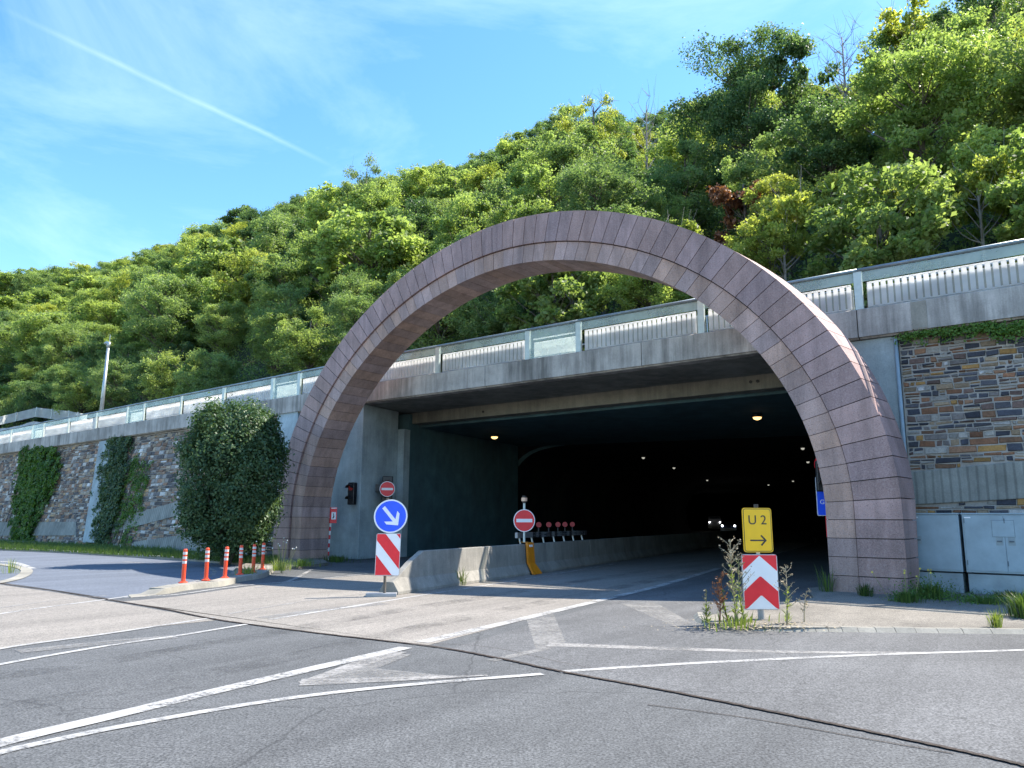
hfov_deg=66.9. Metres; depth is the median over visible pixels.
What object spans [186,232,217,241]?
broadleaf tree
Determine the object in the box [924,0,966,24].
broadleaf tree
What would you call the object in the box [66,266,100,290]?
broadleaf tree
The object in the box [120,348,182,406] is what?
broadleaf tree
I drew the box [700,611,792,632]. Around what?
grass tuft
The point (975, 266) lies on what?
handrail
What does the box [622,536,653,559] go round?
concrete barrier
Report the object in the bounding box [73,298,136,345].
broadleaf tree
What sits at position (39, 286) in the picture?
broadleaf tree
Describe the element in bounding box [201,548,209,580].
flexible bollard
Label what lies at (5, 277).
broadleaf tree
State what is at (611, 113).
broadleaf tree
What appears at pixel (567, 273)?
broadleaf tree
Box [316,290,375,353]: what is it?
broadleaf tree
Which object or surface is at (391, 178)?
broadleaf tree
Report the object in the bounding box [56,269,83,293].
broadleaf tree
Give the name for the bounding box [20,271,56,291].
broadleaf tree
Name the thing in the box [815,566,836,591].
grass tuft
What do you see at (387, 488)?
no entry sign
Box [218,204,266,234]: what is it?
broadleaf tree
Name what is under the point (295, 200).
broadleaf tree
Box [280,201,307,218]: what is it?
broadleaf tree
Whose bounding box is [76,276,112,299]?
broadleaf tree
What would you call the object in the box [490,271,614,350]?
broadleaf tree
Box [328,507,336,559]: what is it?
marker post
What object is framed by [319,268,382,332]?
broadleaf tree
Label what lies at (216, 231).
broadleaf tree
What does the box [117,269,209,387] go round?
broadleaf tree
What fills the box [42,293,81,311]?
broadleaf tree
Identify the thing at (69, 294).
broadleaf tree
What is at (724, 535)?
concrete barrier
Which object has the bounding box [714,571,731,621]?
tall weed
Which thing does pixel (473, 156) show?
broadleaf tree
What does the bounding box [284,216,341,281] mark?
broadleaf tree
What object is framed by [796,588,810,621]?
tall weed
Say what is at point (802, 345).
stone arch
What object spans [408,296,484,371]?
broadleaf tree
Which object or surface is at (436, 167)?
broadleaf tree
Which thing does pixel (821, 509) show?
tunnel info sign
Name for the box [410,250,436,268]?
broadleaf tree
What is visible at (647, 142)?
dead tree
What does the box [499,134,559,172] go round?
broadleaf tree
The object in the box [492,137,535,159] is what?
broadleaf tree
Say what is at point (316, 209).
broadleaf tree
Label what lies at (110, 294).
broadleaf tree
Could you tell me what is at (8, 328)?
broadleaf tree
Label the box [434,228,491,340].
broadleaf tree
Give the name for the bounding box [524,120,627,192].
broadleaf tree
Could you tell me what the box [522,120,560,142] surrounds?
broadleaf tree
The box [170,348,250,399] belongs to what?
broadleaf tree
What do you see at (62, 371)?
broadleaf tree
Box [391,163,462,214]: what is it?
broadleaf tree
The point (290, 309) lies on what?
broadleaf tree
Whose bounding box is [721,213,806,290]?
broadleaf tree
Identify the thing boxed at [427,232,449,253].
broadleaf tree
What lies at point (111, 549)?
grass
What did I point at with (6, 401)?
broadleaf tree
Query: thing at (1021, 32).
broadleaf tree
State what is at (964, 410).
retaining wall
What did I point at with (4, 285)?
broadleaf tree
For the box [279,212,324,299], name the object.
broadleaf tree
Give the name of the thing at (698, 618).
kerb
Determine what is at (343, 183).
broadleaf tree
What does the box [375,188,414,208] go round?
broadleaf tree
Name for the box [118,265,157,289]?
broadleaf tree
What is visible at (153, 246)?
broadleaf tree
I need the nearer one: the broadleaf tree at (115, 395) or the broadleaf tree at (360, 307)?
the broadleaf tree at (360, 307)
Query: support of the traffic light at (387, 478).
attached to the tunnel portal
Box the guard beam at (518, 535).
[515,530,586,543]
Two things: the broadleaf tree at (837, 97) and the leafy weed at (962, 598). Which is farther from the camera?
the broadleaf tree at (837, 97)
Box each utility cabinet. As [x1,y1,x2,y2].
[914,513,968,592]
[960,513,1023,594]
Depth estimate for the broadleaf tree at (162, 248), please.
129.53 m
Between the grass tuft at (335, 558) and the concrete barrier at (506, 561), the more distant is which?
the grass tuft at (335, 558)
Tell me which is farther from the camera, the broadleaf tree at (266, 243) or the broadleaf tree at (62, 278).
the broadleaf tree at (62, 278)
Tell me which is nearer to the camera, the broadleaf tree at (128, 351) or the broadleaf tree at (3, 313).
the broadleaf tree at (128, 351)
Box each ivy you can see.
[1,444,64,540]
[82,435,139,544]
[111,453,153,544]
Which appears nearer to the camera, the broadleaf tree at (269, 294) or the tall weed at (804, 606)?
the tall weed at (804, 606)
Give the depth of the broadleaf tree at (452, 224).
51.30 m
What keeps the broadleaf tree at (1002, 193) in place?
on the hill
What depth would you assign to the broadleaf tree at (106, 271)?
143.39 m
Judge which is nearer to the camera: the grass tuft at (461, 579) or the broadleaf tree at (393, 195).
the grass tuft at (461, 579)
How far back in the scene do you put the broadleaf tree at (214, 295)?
68.86 m
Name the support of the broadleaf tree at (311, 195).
on the hill
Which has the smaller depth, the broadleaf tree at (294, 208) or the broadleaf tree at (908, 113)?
the broadleaf tree at (908, 113)
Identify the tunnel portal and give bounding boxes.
[327,337,907,559]
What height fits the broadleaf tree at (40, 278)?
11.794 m
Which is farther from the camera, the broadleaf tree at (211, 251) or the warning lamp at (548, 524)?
the broadleaf tree at (211, 251)
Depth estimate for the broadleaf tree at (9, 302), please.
154.49 m
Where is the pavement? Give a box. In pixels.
[703,586,1023,630]
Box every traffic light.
[345,482,356,504]
[376,476,392,501]
[815,461,822,491]
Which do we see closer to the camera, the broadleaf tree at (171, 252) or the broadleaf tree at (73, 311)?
the broadleaf tree at (73, 311)
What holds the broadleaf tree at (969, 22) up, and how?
on the hill
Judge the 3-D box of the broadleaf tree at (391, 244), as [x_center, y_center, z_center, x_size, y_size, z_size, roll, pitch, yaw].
[-10.184,-7.360,56.557,8.818,11.122,8.012,1,-10,-4]
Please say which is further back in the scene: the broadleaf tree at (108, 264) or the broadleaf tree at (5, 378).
the broadleaf tree at (108, 264)
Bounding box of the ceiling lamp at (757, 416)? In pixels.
[752,414,761,419]
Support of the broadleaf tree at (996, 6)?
on the hill
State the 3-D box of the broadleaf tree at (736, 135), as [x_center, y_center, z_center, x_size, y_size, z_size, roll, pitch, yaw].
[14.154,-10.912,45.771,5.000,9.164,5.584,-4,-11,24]
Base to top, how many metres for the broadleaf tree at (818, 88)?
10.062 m
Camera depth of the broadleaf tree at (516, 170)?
59.54 m
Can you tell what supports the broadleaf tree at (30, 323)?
on the hill
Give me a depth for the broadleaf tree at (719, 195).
35.92 m
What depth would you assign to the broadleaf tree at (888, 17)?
47.81 m
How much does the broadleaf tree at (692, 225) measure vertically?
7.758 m
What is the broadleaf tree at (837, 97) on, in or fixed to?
on the hill
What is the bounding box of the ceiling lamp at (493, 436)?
[490,434,498,438]
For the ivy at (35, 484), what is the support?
attached to the retaining wall at (67, 516)
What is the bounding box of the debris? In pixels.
[664,619,835,630]
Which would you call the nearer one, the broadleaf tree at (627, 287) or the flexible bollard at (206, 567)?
the flexible bollard at (206, 567)
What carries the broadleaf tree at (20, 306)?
on the hill
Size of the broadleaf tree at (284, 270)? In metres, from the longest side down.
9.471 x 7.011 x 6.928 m
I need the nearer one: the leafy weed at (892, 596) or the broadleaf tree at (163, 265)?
the leafy weed at (892, 596)
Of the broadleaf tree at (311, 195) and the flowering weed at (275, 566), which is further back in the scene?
the broadleaf tree at (311, 195)
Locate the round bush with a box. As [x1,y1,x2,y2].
[170,392,294,564]
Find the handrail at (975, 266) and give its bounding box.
[582,257,1023,345]
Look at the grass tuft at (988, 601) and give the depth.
14.45 m
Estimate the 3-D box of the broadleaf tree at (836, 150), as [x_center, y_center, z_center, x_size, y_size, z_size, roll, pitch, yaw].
[15.345,-10.209,37.989,5.775,8.900,5.159,4,-11,-22]
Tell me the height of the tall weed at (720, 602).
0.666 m
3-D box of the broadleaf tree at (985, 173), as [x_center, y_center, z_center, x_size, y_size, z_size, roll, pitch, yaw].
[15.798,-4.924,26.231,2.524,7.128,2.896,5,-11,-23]
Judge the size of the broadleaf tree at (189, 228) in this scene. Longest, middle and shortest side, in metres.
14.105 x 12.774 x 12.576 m
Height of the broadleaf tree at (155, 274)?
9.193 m
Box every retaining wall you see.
[0,412,299,554]
[898,321,1023,589]
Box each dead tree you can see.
[627,80,672,168]
[810,11,864,98]
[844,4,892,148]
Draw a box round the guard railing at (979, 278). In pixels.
[0,239,1023,443]
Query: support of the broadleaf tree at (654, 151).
on the hill
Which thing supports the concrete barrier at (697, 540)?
on the road
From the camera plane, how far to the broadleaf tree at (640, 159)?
60.12 m
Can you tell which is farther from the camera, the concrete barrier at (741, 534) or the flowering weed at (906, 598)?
the concrete barrier at (741, 534)
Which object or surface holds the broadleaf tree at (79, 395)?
on the hill
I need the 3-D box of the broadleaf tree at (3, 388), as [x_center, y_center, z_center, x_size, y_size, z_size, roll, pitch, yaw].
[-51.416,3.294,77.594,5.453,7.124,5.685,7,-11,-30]
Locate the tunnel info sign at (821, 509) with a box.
[815,477,825,515]
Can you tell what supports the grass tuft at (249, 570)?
on the ground at (317, 562)
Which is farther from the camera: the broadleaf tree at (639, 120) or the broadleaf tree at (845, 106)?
the broadleaf tree at (639, 120)
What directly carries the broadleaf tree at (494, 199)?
on the hill
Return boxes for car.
[720,521,736,530]
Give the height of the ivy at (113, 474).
6.609 m
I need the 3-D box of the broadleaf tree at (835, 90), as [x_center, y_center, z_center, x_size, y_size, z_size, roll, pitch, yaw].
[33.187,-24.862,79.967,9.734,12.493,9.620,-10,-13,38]
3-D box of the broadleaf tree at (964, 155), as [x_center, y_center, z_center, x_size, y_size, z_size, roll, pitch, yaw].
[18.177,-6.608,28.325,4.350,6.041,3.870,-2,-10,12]
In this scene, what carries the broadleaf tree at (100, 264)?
on the hill
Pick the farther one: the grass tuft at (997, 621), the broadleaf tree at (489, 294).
the broadleaf tree at (489, 294)
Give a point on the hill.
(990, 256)
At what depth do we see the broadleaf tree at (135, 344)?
74.64 m
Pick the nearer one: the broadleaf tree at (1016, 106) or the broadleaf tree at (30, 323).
the broadleaf tree at (1016, 106)
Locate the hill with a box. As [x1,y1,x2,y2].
[2,118,1023,427]
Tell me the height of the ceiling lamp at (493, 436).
0.200 m
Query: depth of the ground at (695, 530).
118.81 m
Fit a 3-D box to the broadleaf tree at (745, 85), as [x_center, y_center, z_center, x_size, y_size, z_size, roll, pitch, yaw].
[14.256,-14.845,47.939,9.845,16.080,9.250,0,-10,0]
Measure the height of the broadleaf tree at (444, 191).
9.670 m
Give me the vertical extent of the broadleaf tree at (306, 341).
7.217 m
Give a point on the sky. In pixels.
(125, 125)
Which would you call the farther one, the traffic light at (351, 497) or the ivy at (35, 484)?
the ivy at (35, 484)
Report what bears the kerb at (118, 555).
on the road
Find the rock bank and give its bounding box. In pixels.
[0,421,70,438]
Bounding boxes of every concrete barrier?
[379,547,491,594]
[483,543,550,579]
[545,540,594,570]
[590,538,627,564]
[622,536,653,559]
[650,534,675,555]
[671,533,692,551]
[690,532,707,549]
[705,531,720,546]
[717,531,731,544]
[729,530,740,543]
[738,530,742,541]
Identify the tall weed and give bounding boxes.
[700,590,712,622]
[710,579,727,623]
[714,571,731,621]
[718,536,750,619]
[730,554,751,624]
[774,562,796,623]
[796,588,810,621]
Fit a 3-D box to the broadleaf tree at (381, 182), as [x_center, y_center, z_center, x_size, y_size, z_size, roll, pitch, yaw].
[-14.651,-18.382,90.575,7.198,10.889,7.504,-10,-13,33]
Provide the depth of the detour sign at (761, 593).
12.15 m
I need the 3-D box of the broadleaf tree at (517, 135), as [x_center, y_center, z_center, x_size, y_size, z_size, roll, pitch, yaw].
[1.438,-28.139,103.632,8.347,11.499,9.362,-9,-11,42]
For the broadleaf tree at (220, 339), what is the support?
on the hill
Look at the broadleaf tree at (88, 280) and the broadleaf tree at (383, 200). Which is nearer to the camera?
the broadleaf tree at (383, 200)
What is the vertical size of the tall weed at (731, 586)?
1.279 m
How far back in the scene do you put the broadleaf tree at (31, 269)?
201.20 m
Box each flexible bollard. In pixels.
[178,549,187,583]
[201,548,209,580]
[220,547,228,577]
[236,545,242,574]
[251,544,255,571]
[259,543,265,568]
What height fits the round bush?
5.899 m
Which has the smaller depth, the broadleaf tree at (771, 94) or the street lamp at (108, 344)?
the street lamp at (108, 344)
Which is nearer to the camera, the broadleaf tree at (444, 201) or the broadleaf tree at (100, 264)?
the broadleaf tree at (444, 201)
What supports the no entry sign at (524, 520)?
on the road
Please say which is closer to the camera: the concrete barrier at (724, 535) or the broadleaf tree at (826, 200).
the broadleaf tree at (826, 200)
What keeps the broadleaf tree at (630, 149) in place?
on the hill
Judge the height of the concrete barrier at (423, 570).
0.860 m
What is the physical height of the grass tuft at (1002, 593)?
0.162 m
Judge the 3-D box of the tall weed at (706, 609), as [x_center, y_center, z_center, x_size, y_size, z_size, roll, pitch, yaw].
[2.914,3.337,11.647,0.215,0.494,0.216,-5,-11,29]
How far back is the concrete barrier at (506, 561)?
21.47 m
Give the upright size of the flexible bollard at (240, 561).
0.765 m
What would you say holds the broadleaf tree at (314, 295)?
on the hill
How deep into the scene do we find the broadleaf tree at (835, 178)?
31.34 m
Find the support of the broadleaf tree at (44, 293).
on the hill
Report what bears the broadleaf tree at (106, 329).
on the hill
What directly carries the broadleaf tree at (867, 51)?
on the hill
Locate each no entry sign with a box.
[380,481,394,496]
[513,496,541,574]
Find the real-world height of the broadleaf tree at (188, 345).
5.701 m
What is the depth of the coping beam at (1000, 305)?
23.42 m
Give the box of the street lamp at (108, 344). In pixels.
[97,335,110,427]
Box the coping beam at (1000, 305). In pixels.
[0,284,1023,454]
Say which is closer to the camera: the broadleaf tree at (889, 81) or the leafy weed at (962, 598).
the leafy weed at (962, 598)
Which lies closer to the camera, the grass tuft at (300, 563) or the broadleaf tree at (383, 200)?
the grass tuft at (300, 563)
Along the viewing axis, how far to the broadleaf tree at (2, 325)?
132.37 m
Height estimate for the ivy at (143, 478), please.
5.091 m
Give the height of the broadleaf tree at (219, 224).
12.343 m
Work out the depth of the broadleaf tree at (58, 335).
80.26 m
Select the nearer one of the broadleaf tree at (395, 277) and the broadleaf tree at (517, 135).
the broadleaf tree at (395, 277)
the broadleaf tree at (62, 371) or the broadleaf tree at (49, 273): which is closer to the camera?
the broadleaf tree at (62, 371)
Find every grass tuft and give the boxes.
[0,558,21,573]
[230,564,269,574]
[268,556,332,567]
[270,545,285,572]
[309,553,368,562]
[456,566,470,585]
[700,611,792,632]
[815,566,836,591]
[856,581,875,596]
[954,595,1011,604]
[970,590,1022,598]
[985,608,1007,627]
[997,588,1023,618]
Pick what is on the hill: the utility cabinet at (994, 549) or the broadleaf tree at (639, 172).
the broadleaf tree at (639, 172)
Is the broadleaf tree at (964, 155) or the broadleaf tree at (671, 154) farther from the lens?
the broadleaf tree at (671, 154)
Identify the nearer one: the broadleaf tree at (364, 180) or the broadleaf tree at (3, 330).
the broadleaf tree at (364, 180)
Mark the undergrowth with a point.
(611, 309)
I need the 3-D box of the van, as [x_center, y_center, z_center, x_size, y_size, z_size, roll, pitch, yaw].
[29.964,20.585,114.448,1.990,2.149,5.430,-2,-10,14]
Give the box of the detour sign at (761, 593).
[741,504,779,618]
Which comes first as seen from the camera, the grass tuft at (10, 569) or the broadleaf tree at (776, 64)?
the grass tuft at (10, 569)
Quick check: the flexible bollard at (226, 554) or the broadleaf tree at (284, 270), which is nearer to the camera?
the flexible bollard at (226, 554)
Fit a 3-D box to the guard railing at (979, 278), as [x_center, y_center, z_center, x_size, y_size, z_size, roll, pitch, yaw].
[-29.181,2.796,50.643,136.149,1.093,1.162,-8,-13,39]
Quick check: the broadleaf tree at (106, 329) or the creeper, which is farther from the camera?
the broadleaf tree at (106, 329)
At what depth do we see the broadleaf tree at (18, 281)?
183.72 m
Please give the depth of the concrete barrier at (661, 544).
36.07 m
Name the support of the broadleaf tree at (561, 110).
on the hill
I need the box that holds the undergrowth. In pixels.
[1,113,1022,427]
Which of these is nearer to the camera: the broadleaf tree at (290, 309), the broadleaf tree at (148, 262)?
the broadleaf tree at (290, 309)
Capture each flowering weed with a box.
[256,537,296,570]
[871,568,936,603]
[902,569,975,601]
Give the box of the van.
[708,516,720,530]
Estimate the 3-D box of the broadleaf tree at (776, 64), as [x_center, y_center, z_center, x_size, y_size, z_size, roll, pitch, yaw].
[17.122,-14.486,47.029,5.482,12.619,6.535,0,-10,0]
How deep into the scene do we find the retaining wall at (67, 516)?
42.93 m
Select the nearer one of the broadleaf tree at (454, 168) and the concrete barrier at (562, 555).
the concrete barrier at (562, 555)
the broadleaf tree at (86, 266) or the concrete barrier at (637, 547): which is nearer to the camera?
the concrete barrier at (637, 547)
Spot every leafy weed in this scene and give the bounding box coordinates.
[879,584,929,601]
[888,572,966,598]
[920,589,1022,604]
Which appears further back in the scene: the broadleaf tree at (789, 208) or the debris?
the broadleaf tree at (789, 208)
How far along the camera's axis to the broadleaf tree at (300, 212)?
102.08 m
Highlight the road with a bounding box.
[0,530,1023,767]
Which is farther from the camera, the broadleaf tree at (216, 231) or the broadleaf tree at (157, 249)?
the broadleaf tree at (157, 249)
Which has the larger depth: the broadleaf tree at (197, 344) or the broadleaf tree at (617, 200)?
the broadleaf tree at (197, 344)
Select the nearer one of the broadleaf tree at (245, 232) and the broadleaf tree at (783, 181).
the broadleaf tree at (783, 181)
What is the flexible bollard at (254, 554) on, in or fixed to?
on the kerb at (174, 588)
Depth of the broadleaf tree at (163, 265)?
98.64 m
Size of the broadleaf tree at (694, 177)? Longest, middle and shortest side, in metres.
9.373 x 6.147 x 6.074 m
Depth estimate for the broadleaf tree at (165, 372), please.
53.44 m
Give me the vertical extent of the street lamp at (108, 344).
6.044 m
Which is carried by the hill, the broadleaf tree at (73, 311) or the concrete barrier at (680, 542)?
the broadleaf tree at (73, 311)
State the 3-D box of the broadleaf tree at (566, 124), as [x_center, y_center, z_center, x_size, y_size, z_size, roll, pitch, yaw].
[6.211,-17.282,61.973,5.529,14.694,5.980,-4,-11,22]
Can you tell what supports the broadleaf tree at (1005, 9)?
on the hill
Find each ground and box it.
[229,558,327,575]
[353,528,742,559]
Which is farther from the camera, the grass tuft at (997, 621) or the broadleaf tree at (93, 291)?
the broadleaf tree at (93, 291)
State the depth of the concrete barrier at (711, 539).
46.76 m
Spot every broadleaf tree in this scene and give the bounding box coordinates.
[0,267,39,299]
[0,269,16,296]
[0,292,46,314]
[0,309,17,323]
[0,321,10,329]
[0,324,13,331]
[0,324,57,369]
[0,328,18,361]
[0,353,32,374]
[0,360,29,395]
[0,379,41,425]
[0,384,20,427]
[1,302,43,315]
[1,309,31,324]
[5,310,83,372]
[7,363,54,391]
[9,271,37,296]
[10,370,63,421]
[15,303,66,353]
[16,284,48,302]
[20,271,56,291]
[22,320,99,380]
[23,281,76,303]
[25,267,47,274]
[30,264,73,290]
[33,361,93,422]
[40,268,52,274]
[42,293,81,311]
[45,301,103,322]
[48,267,75,279]
[48,368,112,422]
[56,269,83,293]
[61,286,75,298]
[62,330,121,380]
[66,260,91,272]
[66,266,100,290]
[66,271,115,301]
[68,287,113,313]
[68,319,124,355]
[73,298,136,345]
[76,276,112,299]
[85,269,101,286]
[85,349,120,387]
[86,355,140,414]
[90,260,107,271]
[97,264,134,275]
[97,266,135,309]
[97,344,144,404]
[100,261,112,271]
[103,256,135,272]
[109,268,149,291]
[109,326,149,360]
[113,275,200,351]
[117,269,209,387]
[118,258,187,300]
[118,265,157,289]
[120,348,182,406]
[126,247,153,266]
[135,254,156,269]
[135,273,170,303]
[135,349,224,413]
[141,288,214,351]
[142,243,160,254]
[145,247,177,272]
[153,243,171,253]
[155,241,180,258]
[156,244,181,273]
[157,255,236,284]
[159,341,202,370]
[168,234,216,275]
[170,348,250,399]
[175,237,194,246]
[179,221,224,237]
[179,235,278,322]
[183,270,253,353]
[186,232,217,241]
[188,228,207,235]
[191,298,251,375]
[195,224,224,237]
[202,218,236,234]
[206,247,282,345]
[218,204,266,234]
[220,222,251,245]
[233,207,283,247]
[239,208,303,260]
[242,284,304,369]
[243,248,325,312]
[244,312,312,394]
[245,281,323,375]
[266,209,306,241]
[267,305,342,388]
[274,194,303,209]
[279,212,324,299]
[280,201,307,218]
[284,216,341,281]
[289,227,383,327]
[297,266,321,304]
[298,180,382,233]
[299,187,325,198]
[306,189,336,213]
[308,204,433,310]
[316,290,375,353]
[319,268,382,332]
[330,179,415,219]
[334,179,357,188]
[337,151,392,262]
[342,206,386,264]
[352,176,393,190]
[354,179,394,192]
[357,264,412,301]
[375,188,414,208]
[376,195,450,267]
[377,164,408,183]
[390,170,417,185]
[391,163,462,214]
[406,159,465,203]
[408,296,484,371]
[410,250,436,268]
[419,197,456,241]
[424,165,487,228]
[425,187,501,258]
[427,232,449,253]
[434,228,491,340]
[440,166,462,178]
[455,287,537,348]
[460,148,493,173]
[461,161,506,207]
[467,151,507,174]
[467,176,512,229]
[477,195,555,226]
[479,285,539,340]
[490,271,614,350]
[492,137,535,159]
[492,145,544,209]
[495,127,536,143]
[496,159,581,222]
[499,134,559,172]
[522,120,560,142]
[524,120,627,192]
[538,102,594,143]
[541,104,585,132]
[543,271,607,328]
[550,157,667,326]
[552,91,627,166]
[552,109,641,165]
[554,147,648,210]
[585,109,634,127]
[587,111,644,138]
[597,272,695,326]
[607,209,651,314]
[613,158,661,197]
[615,120,657,164]
[627,111,660,142]
[629,187,697,224]
[631,152,652,171]
[639,137,723,235]
[643,107,675,143]
[644,117,737,234]
[644,135,677,166]
[657,21,822,215]
[667,95,717,138]
[667,209,703,311]
[706,179,776,244]
[708,125,783,218]
[714,133,810,237]
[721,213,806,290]
[739,171,820,280]
[751,183,818,281]
[753,32,845,186]
[760,90,779,108]
[762,91,887,199]
[772,90,814,178]
[773,84,834,108]
[785,116,869,178]
[798,172,847,288]
[801,151,968,307]
[809,162,936,276]
[815,89,842,171]
[821,98,864,152]
[827,24,1020,183]
[828,82,847,95]
[833,83,885,134]
[846,9,947,125]
[852,0,931,76]
[862,49,924,157]
[881,170,970,250]
[886,5,1023,137]
[922,0,1023,120]
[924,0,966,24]
[939,142,1020,267]
[947,123,1023,250]
[962,3,1023,146]
[978,0,1020,29]
[978,17,1023,123]
[979,127,1023,264]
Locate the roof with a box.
[0,407,86,424]
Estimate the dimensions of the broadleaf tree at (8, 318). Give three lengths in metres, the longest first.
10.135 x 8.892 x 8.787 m
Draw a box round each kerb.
[0,548,258,564]
[128,566,273,597]
[694,612,1023,633]
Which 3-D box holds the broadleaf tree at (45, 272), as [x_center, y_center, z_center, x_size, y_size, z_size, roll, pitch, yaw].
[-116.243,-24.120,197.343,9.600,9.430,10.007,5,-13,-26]
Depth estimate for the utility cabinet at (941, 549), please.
16.95 m
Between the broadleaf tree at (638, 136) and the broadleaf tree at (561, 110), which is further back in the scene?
the broadleaf tree at (561, 110)
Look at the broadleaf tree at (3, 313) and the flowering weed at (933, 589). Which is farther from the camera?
the broadleaf tree at (3, 313)
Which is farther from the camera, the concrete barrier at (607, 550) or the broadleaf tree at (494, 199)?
the broadleaf tree at (494, 199)
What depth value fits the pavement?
12.82 m
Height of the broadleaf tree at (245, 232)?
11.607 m
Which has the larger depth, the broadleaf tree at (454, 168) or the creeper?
the broadleaf tree at (454, 168)
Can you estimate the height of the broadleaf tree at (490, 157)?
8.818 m
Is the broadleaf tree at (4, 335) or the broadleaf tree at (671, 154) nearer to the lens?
the broadleaf tree at (671, 154)
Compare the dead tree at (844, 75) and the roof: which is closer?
the dead tree at (844, 75)
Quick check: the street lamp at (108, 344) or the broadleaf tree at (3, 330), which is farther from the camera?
the broadleaf tree at (3, 330)
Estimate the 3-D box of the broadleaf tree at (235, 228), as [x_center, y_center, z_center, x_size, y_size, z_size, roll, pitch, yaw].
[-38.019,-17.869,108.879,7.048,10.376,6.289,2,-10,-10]
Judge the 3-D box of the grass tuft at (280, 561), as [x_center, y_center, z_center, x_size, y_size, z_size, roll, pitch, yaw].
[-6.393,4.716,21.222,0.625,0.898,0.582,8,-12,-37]
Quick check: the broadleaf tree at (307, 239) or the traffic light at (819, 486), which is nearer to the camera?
the traffic light at (819, 486)
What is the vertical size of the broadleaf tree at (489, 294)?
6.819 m
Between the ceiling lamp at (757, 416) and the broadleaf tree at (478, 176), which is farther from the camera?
the broadleaf tree at (478, 176)
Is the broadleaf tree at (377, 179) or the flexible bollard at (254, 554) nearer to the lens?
the flexible bollard at (254, 554)
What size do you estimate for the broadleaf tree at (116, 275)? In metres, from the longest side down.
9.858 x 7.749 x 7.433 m
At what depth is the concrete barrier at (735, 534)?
53.95 m
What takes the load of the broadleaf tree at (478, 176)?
on the hill
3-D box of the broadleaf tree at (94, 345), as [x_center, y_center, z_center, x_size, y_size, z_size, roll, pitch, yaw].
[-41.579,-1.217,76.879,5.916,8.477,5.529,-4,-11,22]
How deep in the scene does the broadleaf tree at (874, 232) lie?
25.64 m
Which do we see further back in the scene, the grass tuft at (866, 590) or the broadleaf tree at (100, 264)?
the broadleaf tree at (100, 264)
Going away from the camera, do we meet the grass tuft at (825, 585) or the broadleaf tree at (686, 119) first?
the grass tuft at (825, 585)
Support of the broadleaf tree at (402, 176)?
on the hill
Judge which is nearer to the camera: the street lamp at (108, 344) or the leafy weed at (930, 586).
the leafy weed at (930, 586)
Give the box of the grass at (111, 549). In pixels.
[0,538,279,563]
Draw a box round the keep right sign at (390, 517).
[366,498,406,596]
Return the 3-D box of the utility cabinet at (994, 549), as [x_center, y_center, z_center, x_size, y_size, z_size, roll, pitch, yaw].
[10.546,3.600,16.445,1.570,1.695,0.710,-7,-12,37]
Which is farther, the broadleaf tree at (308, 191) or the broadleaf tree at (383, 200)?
the broadleaf tree at (308, 191)
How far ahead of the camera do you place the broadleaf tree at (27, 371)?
82.36 m
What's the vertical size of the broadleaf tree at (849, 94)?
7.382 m
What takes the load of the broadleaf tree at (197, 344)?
on the hill
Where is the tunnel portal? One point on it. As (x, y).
(569, 451)
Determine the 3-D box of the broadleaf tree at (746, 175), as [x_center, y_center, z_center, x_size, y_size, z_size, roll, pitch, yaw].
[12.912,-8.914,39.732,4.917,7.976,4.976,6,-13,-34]
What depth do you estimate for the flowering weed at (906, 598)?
14.69 m
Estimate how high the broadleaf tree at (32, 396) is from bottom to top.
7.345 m
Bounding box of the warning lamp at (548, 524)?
[546,522,550,531]
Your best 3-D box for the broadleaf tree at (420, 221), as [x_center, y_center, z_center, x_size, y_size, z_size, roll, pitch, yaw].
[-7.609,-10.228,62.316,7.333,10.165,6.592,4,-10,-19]
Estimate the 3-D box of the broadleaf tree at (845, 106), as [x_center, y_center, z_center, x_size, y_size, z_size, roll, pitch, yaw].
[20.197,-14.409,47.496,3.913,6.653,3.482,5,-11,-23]
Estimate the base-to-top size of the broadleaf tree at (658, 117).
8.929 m
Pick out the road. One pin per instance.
(329, 665)
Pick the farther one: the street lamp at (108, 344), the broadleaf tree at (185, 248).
the broadleaf tree at (185, 248)
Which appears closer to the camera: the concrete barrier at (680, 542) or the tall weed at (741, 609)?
the tall weed at (741, 609)
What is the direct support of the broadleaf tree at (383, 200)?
on the hill
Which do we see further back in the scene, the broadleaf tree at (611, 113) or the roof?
the broadleaf tree at (611, 113)
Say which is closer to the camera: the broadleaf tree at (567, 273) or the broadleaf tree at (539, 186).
the broadleaf tree at (567, 273)
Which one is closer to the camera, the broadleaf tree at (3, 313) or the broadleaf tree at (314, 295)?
the broadleaf tree at (314, 295)
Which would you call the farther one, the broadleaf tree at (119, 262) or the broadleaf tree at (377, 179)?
the broadleaf tree at (119, 262)
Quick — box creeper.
[892,318,1023,347]
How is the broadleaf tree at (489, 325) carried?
on the hill
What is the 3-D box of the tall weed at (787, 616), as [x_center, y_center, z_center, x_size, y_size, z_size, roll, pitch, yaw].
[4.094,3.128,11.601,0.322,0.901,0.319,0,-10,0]
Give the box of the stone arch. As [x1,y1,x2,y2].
[272,210,919,594]
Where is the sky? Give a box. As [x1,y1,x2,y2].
[0,0,962,273]
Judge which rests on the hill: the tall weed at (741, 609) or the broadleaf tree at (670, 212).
the broadleaf tree at (670, 212)
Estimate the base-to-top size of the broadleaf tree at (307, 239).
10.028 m
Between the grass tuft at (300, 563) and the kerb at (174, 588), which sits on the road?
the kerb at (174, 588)
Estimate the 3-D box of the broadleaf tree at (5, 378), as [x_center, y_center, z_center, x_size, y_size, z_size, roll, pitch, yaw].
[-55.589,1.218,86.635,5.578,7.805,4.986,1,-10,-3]
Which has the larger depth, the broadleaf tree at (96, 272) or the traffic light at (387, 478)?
the broadleaf tree at (96, 272)

